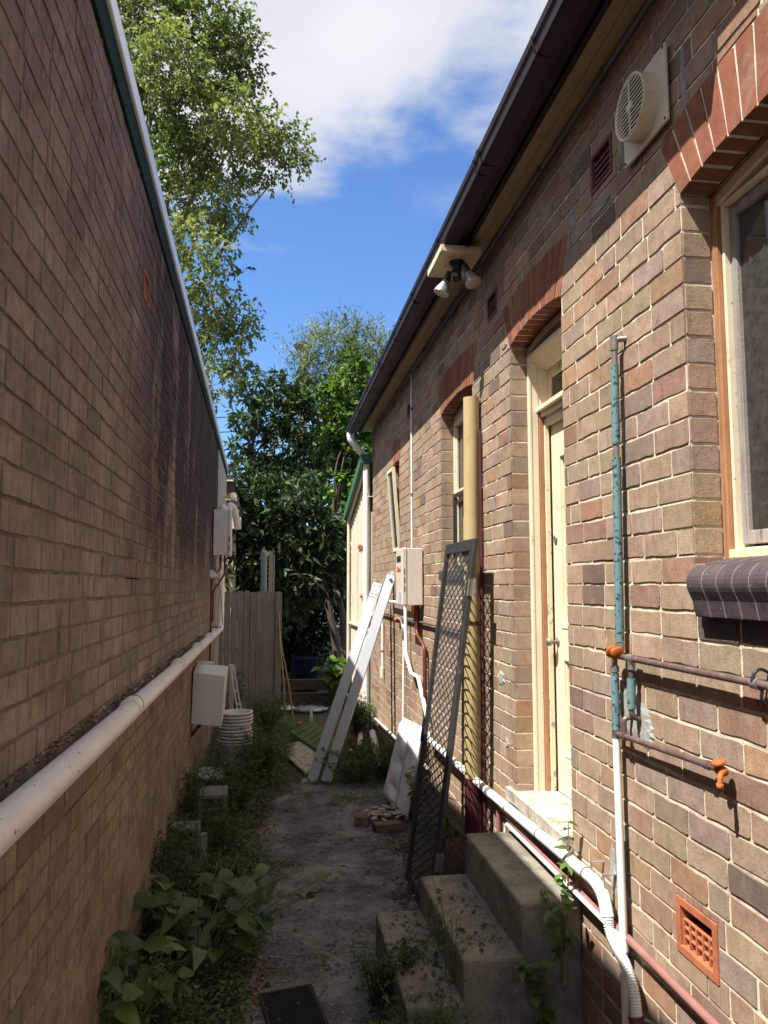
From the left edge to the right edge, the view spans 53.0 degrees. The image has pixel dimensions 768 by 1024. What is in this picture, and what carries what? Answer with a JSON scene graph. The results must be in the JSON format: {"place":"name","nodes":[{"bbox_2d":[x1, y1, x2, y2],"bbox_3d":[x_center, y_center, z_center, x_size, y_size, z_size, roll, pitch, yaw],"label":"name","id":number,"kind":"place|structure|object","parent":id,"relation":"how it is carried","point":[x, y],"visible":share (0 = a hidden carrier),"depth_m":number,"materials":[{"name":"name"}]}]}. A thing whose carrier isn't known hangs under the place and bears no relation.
{"place":"outdoors","nodes":[
{"label":"outdoors","id":0,"kind":"place"},
{"bbox_2d":[120,0,547,557],"label":"sky","id":1,"kind":"structure","parent":0,"point":[401,97],"materials":[{"name":"blue"}]},
{"bbox_2d":[236,781,449,1023],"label":"path","id":2,"kind":"structure","parent":0,"point":[312,966],"depth_m":5.21,"materials":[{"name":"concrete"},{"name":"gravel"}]},
{"bbox_2d":[258,984,328,1023],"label":"rubber mat","id":3,"kind":"object","parent":2,"relation":"on","point":[285,1007],"visible":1,"depth_m":3.78,"materials":[{"name":"rubber"}]},
{"bbox_2d":[307,582,381,781],"bbox_3d":[-0.411,1.865,8.735,0.132,2.138,1.142,-5,-7,41],"label":"ladder plank","id":4,"kind":"object","parent":2,"relation":"on","point":[341,693],"visible":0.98,"depth_m":8.69,"materials":[{"name":"wood"}]},
{"bbox_2d":[313,745,391,784],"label":"feathery weed","id":5,"kind":"object","parent":2,"relation":"on","point":[351,769],"visible":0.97,"depth_m":8.18,"materials":[{"name":"green plant"}]},
{"bbox_2d":[321,571,394,782],"bbox_3d":[-0.263,1.793,8.640,0.106,2.262,1.078,-5,-8,45],"label":"ladder plank","id":6,"kind":"object","parent":2,"relation":"on","point":[357,683],"visible":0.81,"depth_m":8.61,"materials":[{"name":"wood"}]},
{"bbox_2d":[354,811,367,827],"bbox_3d":[-0.201,2.689,6.735,0.123,0.096,0.208,0,-6,-3],"label":"broken brick","id":7,"kind":"object","parent":2,"relation":"on","point":[360,818],"visible":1,"depth_m":6.64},
{"bbox_2d":[356,735,396,779],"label":"feathery weed","id":8,"kind":"object","parent":2,"relation":"on","point":[381,762],"visible":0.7,"depth_m":8.31,"materials":[{"name":"green plant"}]},
{"bbox_2d":[368,808,398,823],"bbox_3d":[-0.042,2.722,6.896,0.300,0.063,0.247,2,-6,-23],"label":"broken brick","id":9,"kind":"object","parent":2,"relation":"on","point":[392,817],"visible":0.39,"depth_m":6.81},
{"bbox_2d":[362,804,406,820],"bbox_3d":[-0.007,2.673,6.849,0.396,0.031,0.491,1,-6,-8],"label":"rubble","id":10,"kind":"object","parent":9,"relation":"on","point":[384,813],"visible":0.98,"depth_m":6.83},
{"bbox_2d":[372,820,401,833],"bbox_3d":[0.027,2.678,6.546,0.243,0.084,0.116,2,-6,-18],"label":"broken brick","id":11,"kind":"object","parent":2,"relation":"on","point":[382,827],"visible":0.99,"depth_m":6.51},
{"bbox_2d":[349,918,443,1008],"bbox_3d":[0.054,2.241,3.780,0.460,0.412,0.529,1,-6,-8],"label":"feathery weed","id":12,"kind":"object","parent":2,"relation":"on","point":[379,975],"visible":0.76,"depth_m":3.75,"materials":[{"name":"green plant"}]},
{"bbox_2d":[383,717,421,819],"bbox_3d":[0.166,2.398,7.324,0.316,0.801,0.890,1,-6,-8],"label":"leaning board panel","id":13,"kind":"object","parent":2,"relation":"on","point":[405,754],"visible":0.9,"depth_m":7.13,"materials":[{"name":"white painted wood"}]},
{"bbox_2d":[403,765,429,827],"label":"leafy shoot","id":14,"kind":"object","parent":2,"relation":"on","point":[413,788],"visible":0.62,"depth_m":6.63,"materials":[{"name":"green plant"}]},
{"bbox_2d":[369,979,480,1023],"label":"feathery weed","id":15,"kind":"object","parent":2,"relation":"on","point":[432,1020],"visible":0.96,"depth_m":3.34,"materials":[{"name":"green plant"}]},
{"bbox_2d":[417,792,462,864],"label":"leafy shoot","id":16,"kind":"object","parent":2,"relation":"on","point":[447,825],"visible":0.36,"depth_m":5.61,"materials":[{"name":"green plant"}]},
{"bbox_2d":[405,538,477,907],"bbox_3d":[0.384,1.388,5.193,0.340,2.383,0.895,1,-6,-8],"label":"security door","id":17,"kind":"structure","parent":2,"relation":"on","point":[466,546],"depth_m":5.16,"materials":[{"name":"grey metal"}]},
{"bbox_2d":[407,877,512,994],"bbox_3d":[0.380,2.068,3.584,0.551,0.718,0.326,2,-6,-18],"label":"feathery weed","id":18,"kind":"object","parent":2,"relation":"on","point":[489,941],"visible":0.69,"depth_m":3.56,"materials":[{"name":"green plant"}]},
{"bbox_2d":[375,831,582,1023],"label":"concrete steps","id":19,"kind":"structure","parent":2,"relation":"on","point":[507,870],"depth_m":3.60,"materials":[{"name":"concrete"}]},
{"bbox_2d":[540,862,581,987],"bbox_3d":[0.790,1.848,3.429,0.181,0.505,0.211,-2,-6,17],"label":"leafy shoot","id":20,"kind":"object","parent":19,"relation":"on","point":[562,937],"visible":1,"depth_m":3.41,"materials":[{"name":"green plant"}]},
{"bbox_2d":[513,959,565,1023],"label":"leafy shoot","id":21,"kind":"object","parent":2,"relation":"on","point":[523,967],"visible":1,"depth_m":3.36,"materials":[{"name":"green plant"}]},
{"bbox_2d":[142,667,571,1023],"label":"ground","id":22,"kind":"structure","parent":0,"point":[449,863],"depth_m":7.81,"materials":[{"name":"soil"}]},
{"bbox_2d":[0,0,228,1023],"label":"brick building","id":23,"kind":"structure","parent":22,"relation":"on","point":[114,471],"depth_m":2.74,"materials":[{"name":"brick"}]},
{"bbox_2d":[0,556,224,857],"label":"stormwater pipe","id":24,"kind":"object","parent":23,"relation":"attached to","point":[26,806],"visible":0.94,"depth_m":2.25,"materials":[{"name":"white plastic"}]},
{"bbox_2d":[0,635,202,793],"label":"leaf litter","id":25,"kind":"object","parent":24,"relation":"on","point":[66,736],"visible":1,"depth_m":2.65,"materials":[{"name":"plant"}]},
{"bbox_2d":[191,661,227,736],"bbox_3d":[-1.688,1.796,7.421,0.336,0.676,0.464,1,-6,-9],"label":"meter cabinet","id":26,"kind":"object","parent":23,"relation":"attached to","point":[209,691],"visible":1,"depth_m":7.22,"materials":[{"name":"white metal"}]},
{"bbox_2d":[209,555,221,660],"bbox_3d":[-2.168,1.341,9.882,0.039,1.580,0.403,-1,-6,6],"label":"copper pipe","id":27,"kind":"object","parent":23,"relation":"attached to","point":[219,569],"visible":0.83,"depth_m":9.70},
{"bbox_2d":[213,502,240,556],"bbox_3d":[-2.106,0.230,10.371,0.349,0.736,0.468,1,-6,-9],"label":"water heater","id":28,"kind":"object","parent":23,"relation":"attached to","point":[222,530],"visible":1,"depth_m":10.14,"materials":[{"name":"white metal"}]},
{"bbox_2d":[97,930,186,1023],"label":"mulberry seedling","id":29,"kind":"object","parent":22,"relation":"on","point":[141,990],"visible":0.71,"depth_m":3.09,"materials":[{"name":"green plant"}]},
{"bbox_2d":[99,949,203,1023],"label":"bushy weed","id":30,"kind":"object","parent":22,"relation":"on","point":[175,1007],"visible":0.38,"depth_m":3.33,"materials":[{"name":"green plant"}]},
{"bbox_2d":[111,929,207,1012],"bbox_3d":[-1.065,2.157,3.440,0.516,0.514,0.490,1,-6,-8],"label":"mulberry seedling","id":31,"kind":"object","parent":22,"relation":"on","point":[184,972],"visible":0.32,"depth_m":3.45,"materials":[{"name":"green plant"}]},
{"bbox_2d":[137,878,210,962],"bbox_3d":[-1.262,2.291,4.287,0.577,0.430,0.481,1,-6,-8],"label":"bushy weed","id":32,"kind":"object","parent":22,"relation":"on","point":[147,926],"visible":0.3,"depth_m":4.26,"materials":[{"name":"green plant"}]},
{"bbox_2d":[148,823,217,923],"bbox_3d":[-1.343,2.233,4.659,0.531,0.616,0.496,-1,-6,9],"label":"feathery weed","id":33,"kind":"object","parent":22,"relation":"on","point":[158,865],"visible":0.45,"depth_m":4.70,"materials":[{"name":"green plant"}]},
{"bbox_2d":[170,820,200,885],"bbox_3d":[-1.421,2.438,5.505,0.202,0.393,0.203,1,-6,-12],"label":"concrete block","id":34,"kind":"object","parent":22,"relation":"on","point":[187,830],"depth_m":5.44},
{"bbox_2d":[161,810,212,888],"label":"bushy weed","id":35,"kind":"object","parent":22,"relation":"on","point":[190,840],"visible":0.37,"depth_m":5.27,"materials":[{"name":"green plant"}]},
{"bbox_2d":[177,755,212,835],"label":"feathery weed","id":36,"kind":"object","parent":22,"relation":"on","point":[186,797],"visible":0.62,"depth_m":6.15,"materials":[{"name":"green plant"}]},
{"bbox_2d":[179,858,239,909],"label":"bushy weed","id":37,"kind":"object","parent":22,"relation":"on","point":[220,866],"visible":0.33,"depth_m":4.92,"materials":[{"name":"green plant"}]},
{"bbox_2d":[186,767,235,819],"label":"bushy weed","id":38,"kind":"object","parent":22,"relation":"on","point":[215,781],"visible":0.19,"depth_m":6.80,"materials":[{"name":"green plant"}]},
{"bbox_2d":[197,785,227,845],"bbox_3d":[-1.425,2.520,6.400,0.240,0.404,0.308,1,-6,-8],"label":"concrete block","id":39,"kind":"object","parent":22,"relation":"on","point":[214,792],"depth_m":6.32,"materials":[{"name":"concrete"}]},
{"bbox_2d":[190,797,246,857],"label":"feathery weed","id":40,"kind":"object","parent":22,"relation":"on","point":[222,836],"visible":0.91,"depth_m":5.93,"materials":[{"name":"green plant"}]},
{"bbox_2d":[116,0,326,414],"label":"tall tree","id":41,"kind":"object","parent":22,"relation":"on","point":[209,94],"visible":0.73,"depth_m":24.19,"materials":[{"name":"green plant"}]},
{"bbox_2d":[200,849,245,894],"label":"bushy weed","id":42,"kind":"object","parent":22,"relation":"on","point":[230,861],"visible":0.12,"depth_m":5.24,"materials":[{"name":"green plant"}]},
{"bbox_2d":[132,851,330,986],"bbox_3d":[-0.831,2.183,4.192,1.098,0.610,0.953,1,-6,-8],"label":"mulberry seedling","id":43,"kind":"object","parent":22,"relation":"on","point":[231,915],"visible":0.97,"depth_m":4.07,"materials":[{"name":"green plant"}]},
{"bbox_2d":[223,475,245,688],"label":"garden shed","id":44,"kind":"structure","parent":22,"relation":"on","point":[231,487],"depth_m":14.86,"materials":[{"name":"paint"}]},
{"bbox_2d":[229,664,241,708],"bbox_3d":[-1.841,2.337,9.645,0.218,0.854,0.237,1,-6,-9],"label":"step ladder","id":45,"kind":"object","parent":22,"relation":"on","point":[231,680],"visible":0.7,"depth_m":9.57,"materials":[{"name":"white metal"}]},
{"bbox_2d":[210,750,267,793],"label":"feathery weed","id":46,"kind":"object","parent":22,"relation":"on","point":[253,768],"visible":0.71,"depth_m":7.62,"materials":[{"name":"green plant"}]},
{"bbox_2d":[221,768,256,818],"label":"bushy weed","id":47,"kind":"object","parent":22,"relation":"on","point":[238,796],"visible":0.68,"depth_m":6.91,"materials":[{"name":"green plant"}]},
{"bbox_2d":[218,591,281,720],"bbox_3d":[-2.396,2.282,12.216,1.515,2.056,0.130,1,-6,-8],"label":"paling fence","id":48,"kind":"object","parent":22,"relation":"on","point":[256,648],"visible":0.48,"depth_m":12.23,"materials":[{"name":"wood"}]},
{"bbox_2d":[220,720,304,779],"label":"feathery weed","id":49,"kind":"object","parent":22,"relation":"on","point":[266,762],"visible":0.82,"depth_m":8.37,"materials":[{"name":"green plant"}]},
{"bbox_2d":[260,551,267,701],"bbox_3d":[-2.030,2.011,12.910,0.112,2.730,0.112,1,-6,-8],"label":"vent pole","id":50,"kind":"object","parent":22,"relation":"on","point":[263,571],"visible":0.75,"depth_m":12.96,"materials":[{"name":"grey plastic"}]},
{"bbox_2d":[241,684,288,733],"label":"feathery weed","id":51,"kind":"object","parent":22,"relation":"on","point":[264,714],"visible":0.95,"depth_m":11.00,"materials":[{"name":"green plant"}]},
{"bbox_2d":[267,551,274,715],"bbox_3d":[-1.876,2.004,12.730,0.107,2.710,0.060,1,-6,-8],"label":"timber post","id":52,"kind":"object","parent":22,"relation":"on","point":[271,578],"visible":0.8,"depth_m":12.80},
{"bbox_2d":[222,365,333,661],"bbox_3d":[-2.508,0.207,16.905,2.818,7.101,1.586,1,-6,-8],"label":"loquat tree","id":53,"kind":"object","parent":22,"relation":"on","point":[287,426],"visible":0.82,"depth_m":16.89,"materials":[{"name":"green plant"}]},
{"bbox_2d":[225,452,350,678],"bbox_3d":[-2.303,1.191,15.336,3.774,4.843,1.905,-1,-6,7],"label":"magnolia tree","id":54,"kind":"object","parent":22,"relation":"on","point":[309,543],"visible":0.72,"depth_m":15.15,"materials":[{"name":"green plant"}]},
{"bbox_2d":[127,670,454,1023],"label":"ground cover","id":55,"kind":"object","parent":22,"relation":"on","point":[233,955],"visible":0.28,"depth_m":5.61,"materials":[{"name":"green plant"}]},
{"bbox_2d":[218,741,252,771],"bbox_3d":[-1.660,2.713,8.582,0.379,0.306,0.379,2,-6,-9],"label":"plastic tub","id":56,"kind":"object","parent":55,"relation":"on","point":[242,752],"visible":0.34,"depth_m":8.46,"materials":[{"name":"white plastic"}]},
{"bbox_2d":[217,738,251,768],"bbox_3d":[-1.668,2.676,8.576,0.379,0.306,0.379,1,-5,-9],"label":"plastic tub","id":57,"kind":"object","parent":56,"relation":"in","point":[225,748],"visible":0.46,"depth_m":8.44,"materials":[{"name":"white plastic"}]},
{"bbox_2d":[218,734,252,741],"bbox_3d":[-1.662,2.640,8.581,0.378,0.306,0.379,2,-5,-9],"label":"plastic tub","id":58,"kind":"object","parent":57,"relation":"in","point":[229,739],"visible":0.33,"depth_m":8.44,"materials":[{"name":"white plastic"}]},
{"bbox_2d":[218,730,252,737],"bbox_3d":[-1.660,2.604,8.589,0.379,0.306,0.379,1,-5,-9],"label":"plastic tub","id":59,"kind":"object","parent":58,"relation":"in","point":[239,735],"visible":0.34,"depth_m":8.45,"materials":[{"name":"white plastic"}]},
{"bbox_2d":[218,726,251,737],"bbox_3d":[-1.663,2.567,8.587,0.378,0.306,0.379,0,-5,-9],"label":"plastic tub","id":60,"kind":"object","parent":59,"relation":"in","point":[234,732],"visible":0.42,"depth_m":8.45,"materials":[{"name":"white plastic"}]},
{"bbox_2d":[217,724,251,730],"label":"plastic tub","id":61,"kind":"object","parent":60,"relation":"in","point":[225,728],"visible":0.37,"depth_m":8.45,"materials":[{"name":"white plastic"}]},
{"bbox_2d":[221,720,252,731],"bbox_3d":[-1.656,2.495,8.596,0.379,0.306,0.378,0,-4,-9],"label":"plastic tub","id":62,"kind":"object","parent":61,"relation":"in","point":[236,725],"visible":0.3,"depth_m":8.45,"materials":[{"name":"white plastic"}]},
{"bbox_2d":[222,717,252,722],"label":"plastic tub","id":63,"kind":"object","parent":62,"relation":"in","point":[250,719],"visible":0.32,"depth_m":8.46,"materials":[{"name":"white plastic"}]},
{"bbox_2d":[222,713,252,724],"bbox_3d":[-1.657,2.422,8.601,0.379,0.306,0.379,1,-5,-9],"label":"plastic tub","id":64,"kind":"object","parent":63,"relation":"in","point":[236,718],"visible":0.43,"depth_m":8.46,"materials":[{"name":"white plastic"}]},
{"bbox_2d":[223,709,252,717],"bbox_3d":[-1.657,2.386,8.612,0.378,0.306,0.379,0,-5,-9],"label":"plastic tub","id":65,"kind":"object","parent":64,"relation":"in","point":[246,712],"visible":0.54,"depth_m":8.69,"materials":[{"name":"white plastic"}]},
{"bbox_2d":[242,526,350,675],"bbox_3d":[-2.824,2.254,18.731,4.612,4.303,2.386,1,-6,-8],"label":"shade bush","id":66,"kind":"object","parent":22,"relation":"on","point":[306,637],"visible":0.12,"depth_m":18.39,"materials":[{"name":"green plant"}]},
{"bbox_2d":[278,741,325,774],"bbox_3d":[-0.995,2.981,9.387,0.390,0.030,1.806,2,-6,-19],"label":"paving slab","id":67,"kind":"object","parent":22,"relation":"on","point":[307,759],"depth_m":9.31,"materials":[{"name":"concrete"}]},
{"bbox_2d":[290,656,319,692],"bbox_3d":[-1.512,3.145,14.703,0.566,0.720,0.566,1,-6,-8],"label":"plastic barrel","id":68,"kind":"object","parent":22,"relation":"on","point":[302,667],"visible":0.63,"depth_m":14.49,"materials":[{"name":"plastic"}]},
{"bbox_2d":[274,692,345,703],"bbox_3d":[-1.342,3.349,13.855,1.300,0.190,0.120,1,-6,-8],"label":"timber sleeper","id":69,"kind":"object","parent":22,"relation":"on","point":[315,697],"visible":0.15,"depth_m":13.80,"materials":[{"name":"wood"}]},
{"bbox_2d":[274,679,328,690],"bbox_3d":[-1.378,3.164,14.121,1.300,0.190,0.120,1,-6,-8],"label":"timber sleeper","id":70,"kind":"object","parent":69,"relation":"on","point":[304,684],"visible":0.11,"depth_m":14.05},
{"bbox_2d":[290,720,333,758],"bbox_3d":[-0.959,3.050,10.392,0.482,0.075,2.411,2,-6,-18],"label":"turf mat","id":71,"kind":"object","parent":22,"relation":"on","point":[310,740],"visible":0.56,"depth_m":10.39,"materials":[{"name":"plastic"}]},
{"bbox_2d":[279,527,344,667],"bbox_3d":[-1.598,1.877,17.015,1.563,3.811,1.271,1,-6,-8],"label":"leaning tree","id":72,"kind":"object","parent":22,"relation":"on","point":[336,648],"visible":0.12,"depth_m":16.78,"materials":[{"name":"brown plant"}]},
{"bbox_2d":[311,655,351,699],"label":"hydrangea","id":73,"kind":"object","parent":22,"relation":"on","point":[332,678],"visible":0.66,"depth_m":13.29,"materials":[{"name":"green plant"}]},
{"bbox_2d":[272,299,396,618],"bbox_3d":[-0.845,-0.855,21.391,4.614,10.081,2.748,1,-6,-8],"label":"olive tree","id":74,"kind":"object","parent":22,"relation":"on","point":[310,356],"visible":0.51,"depth_m":21.29,"materials":[{"name":"green plant"}]},
{"bbox_2d":[167,714,501,1023],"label":"leaf litter","id":75,"kind":"object","parent":22,"relation":"on","point":[267,984],"visible":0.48,"depth_m":4.74,"materials":[{"name":"plant"}]},
{"bbox_2d":[298,335,375,666],"bbox_3d":[-0.742,-0.242,19.288,2.986,8.500,2.246,6,-8,-45],"label":"vine tree","id":76,"kind":"object","parent":22,"relation":"on","point":[341,406],"visible":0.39,"depth_m":18.97,"materials":[{"name":"green plant"}]},
{"bbox_2d":[341,691,375,738],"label":"feathery weed","id":77,"kind":"object","parent":22,"relation":"on","point":[359,714],"visible":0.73,"depth_m":10.46,"materials":[{"name":"green plant"}]},
{"bbox_2d":[344,454,372,735],"bbox_3d":[0.585,1.307,12.436,2.250,4.039,2.620,1,-6,-8],"label":"lean to shed","id":78,"kind":"object","parent":22,"relation":"on","point":[353,513],"visible":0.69,"depth_m":12.36,"materials":[{"name":"paint"}]},
{"bbox_2d":[344,735,375,758],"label":"feathery weed","id":79,"kind":"object","parent":22,"relation":"on","point":[353,747],"visible":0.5,"depth_m":9.13,"materials":[{"name":"green plant"}]},
{"bbox_2d":[346,0,767,1023],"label":"brick house","id":80,"kind":"structure","parent":22,"relation":"on","point":[656,252],"depth_m":3.21,"materials":[{"name":"brick"}]},
{"bbox_2d":[347,433,372,736],"bbox_3d":[-0.340,1.008,11.031,0.411,4.325,0.179,1,-6,-8],"label":"downpipe","id":81,"kind":"object","parent":80,"relation":"attached to","point":[357,448],"visible":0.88,"depth_m":11.10,"materials":[{"name":"white plastic"}]},
{"bbox_2d":[380,618,384,677],"bbox_3d":[-0.020,1.718,9.729,0.058,0.740,0.060,1,-6,-8],"label":"water pipe","id":82,"kind":"object","parent":80,"relation":"attached to","point":[382,671],"visible":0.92,"depth_m":9.71,"materials":[{"name":"white plastic"}]},
{"bbox_2d":[402,624,404,718],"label":"water pipe","id":83,"kind":"object","parent":80,"relation":"attached to","point":[403,686],"visible":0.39,"depth_m":8.14,"materials":[{"name":"white plastic"}]},
{"bbox_2d":[396,545,422,614],"bbox_3d":[0.243,0.655,7.449,0.206,0.665,0.359,1,-6,-8],"label":"water heater","id":84,"kind":"object","parent":80,"relation":"attached to","point":[409,576],"visible":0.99,"depth_m":7.29,"materials":[{"name":"metal"}]},
{"bbox_2d":[410,373,412,547],"bbox_3d":[0.286,-0.538,7.972,0.026,1.850,0.027,1,-6,-8],"label":"conduit","id":85,"kind":"object","parent":80,"relation":"attached to","point":[411,409],"visible":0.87,"depth_m":7.96,"materials":[{"name":"white plastic"}]},
{"bbox_2d":[404,606,429,736],"bbox_3d":[0.305,1.467,7.324,0.038,1.149,1.216,1,-6,-8],"label":"relief pipe","id":86,"kind":"object","parent":80,"relation":"attached to","point":[414,675],"visible":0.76,"depth_m":7.68,"materials":[{"name":"white plastic"}]},
{"bbox_2d":[414,605,426,756],"bbox_3d":[0.334,1.540,7.128,0.037,1.352,0.334,1,-6,-13],"label":"copper pipe","id":87,"kind":"object","parent":80,"relation":"attached to","point":[420,640],"visible":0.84,"depth_m":7.01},
{"bbox_2d":[384,613,459,637],"bbox_3d":[0.239,1.197,7.888,0.060,0.222,5.100,1,-6,-8],"label":"copper pipe","id":88,"kind":"object","parent":80,"relation":"attached to","point":[397,618],"visible":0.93,"depth_m":8.15,"materials":[{"name":"brown metal"}]},
{"bbox_2d":[428,244,481,297],"bbox_3d":[0.477,-1.589,5.212,0.281,0.258,0.433,1,-6,-8],"label":"security light","id":89,"kind":"object","parent":80,"relation":"attached to","point":[455,263],"visible":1,"depth_m":5.10,"materials":[{"name":"beige paint"}]},
{"bbox_2d":[453,395,471,568],"bbox_3d":[0.689,-0.236,6.093,0.070,1.367,1.056,1,-6,-8],"label":"window frame","id":90,"kind":"structure","parent":80,"relation":"in","point":[458,497],"depth_m":6.52,"materials":[{"name":"beige paint"}]},
{"bbox_2d":[463,396,481,873],"bbox_3d":[0.609,0.913,5.250,0.127,3.436,0.172,1,-6,-8],"label":"downpipe","id":91,"kind":"object","parent":80,"relation":"attached to","point":[472,711],"visible":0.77,"depth_m":5.22,"materials":[{"name":"yellow plastic"}]},
{"bbox_2d":[479,429,485,832],"bbox_3d":[0.664,0.999,5.168,0.020,3.150,0.020,1,-6,-8],"label":"conduit","id":92,"kind":"object","parent":80,"relation":"attached to","point":[482,628],"visible":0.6,"depth_m":5.18,"materials":[{"name":"metal"}]},
{"bbox_2d":[372,0,653,461],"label":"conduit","id":93,"kind":"object","parent":80,"relation":"attached to","point":[624,40],"visible":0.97,"depth_m":4.24,"materials":[{"name":"brown plastic"}]},
{"bbox_2d":[427,737,655,1023],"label":"waste pipe","id":94,"kind":"object","parent":80,"relation":"attached to","point":[592,879],"visible":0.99,"depth_m":3.23,"materials":[{"name":"white plastic"}]},
{"bbox_2d":[547,360,562,399],"bbox_3d":[1.075,-0.790,4.325,0.033,0.233,0.810,1,-6,-8],"label":"transom window","id":95,"kind":"structure","parent":80,"relation":"in","point":[554,374],"depth_m":4.63,"materials":[{"name":"beige paint"}]},
{"bbox_2d":[545,420,572,798],"bbox_3d":[1.048,0.512,4.195,0.115,2.140,0.746,1,-6,-8],"label":"door","id":96,"kind":"structure","parent":80,"relation":"in","point":[557,430],"depth_m":4.47,"materials":[{"name":"beige paint"}]},
{"bbox_2d":[504,823,618,937],"bbox_3d":[0.823,1.809,3.782,0.021,0.135,1.560,1,-6,-8],"label":"drain pipe","id":97,"kind":"object","parent":80,"relation":"attached to","point":[584,901],"visible":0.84,"depth_m":3.72,"materials":[{"name":"white plastic"}]},
{"bbox_2d":[496,806,719,1023],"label":"drain pipe","id":98,"kind":"object","parent":80,"relation":"attached to","point":[701,1011],"visible":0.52,"depth_m":2.90,"materials":[{"name":"plastic"}]},
{"bbox_2d":[606,335,626,658],"bbox_3d":[0.953,-0.070,3.137,0.126,1.317,0.078,-1,-6,12],"label":"water pipe","id":99,"kind":"object","parent":80,"relation":"attached to","point":[617,650],"visible":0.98,"depth_m":3.11,"materials":[{"name":"teal painted metal with flaking paint"},{"name":"grey metal"}]},
{"bbox_2d":[612,738,629,1023],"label":"vent pipe","id":100,"kind":"object","parent":80,"relation":"attached to","point":[623,912],"visible":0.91,"depth_m":3.04,"materials":[{"name":"white plastic"}]},
{"bbox_2d":[615,42,669,168],"bbox_3d":[0.987,-1.564,2.981,0.085,0.304,0.344,1,-6,-8],"label":"extractor fan","id":101,"kind":"object","parent":80,"relation":"attached to","point":[642,116],"visible":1,"depth_m":2.91},
{"bbox_2d":[612,715,728,789],"bbox_3d":[1.002,0.822,2.731,0.076,0.115,0.808,1,-6,-6],"label":"garden tap pipe","id":102,"kind":"object","parent":80,"relation":"attached to","point":[718,767],"visible":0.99,"depth_m":2.61,"materials":[{"name":"orange metal"}]},
{"bbox_2d":[610,654,767,729],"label":"copper pipe","id":103,"kind":"object","parent":80,"relation":"attached to","point":[752,682],"visible":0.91,"depth_m":2.92,"materials":[{"name":"brown metal"}]},
{"bbox_2d":[709,140,767,558],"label":"window frame","id":104,"kind":"structure","parent":80,"relation":"in","point":[755,169],"depth_m":2.66,"materials":[{"name":"beige paint"}]},
{"bbox_2d":[553,821,577,1023],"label":"leafy shoot","id":105,"kind":"object","parent":22,"relation":"on","point":[568,847],"visible":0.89,"depth_m":3.50,"materials":[{"name":"green plant"}]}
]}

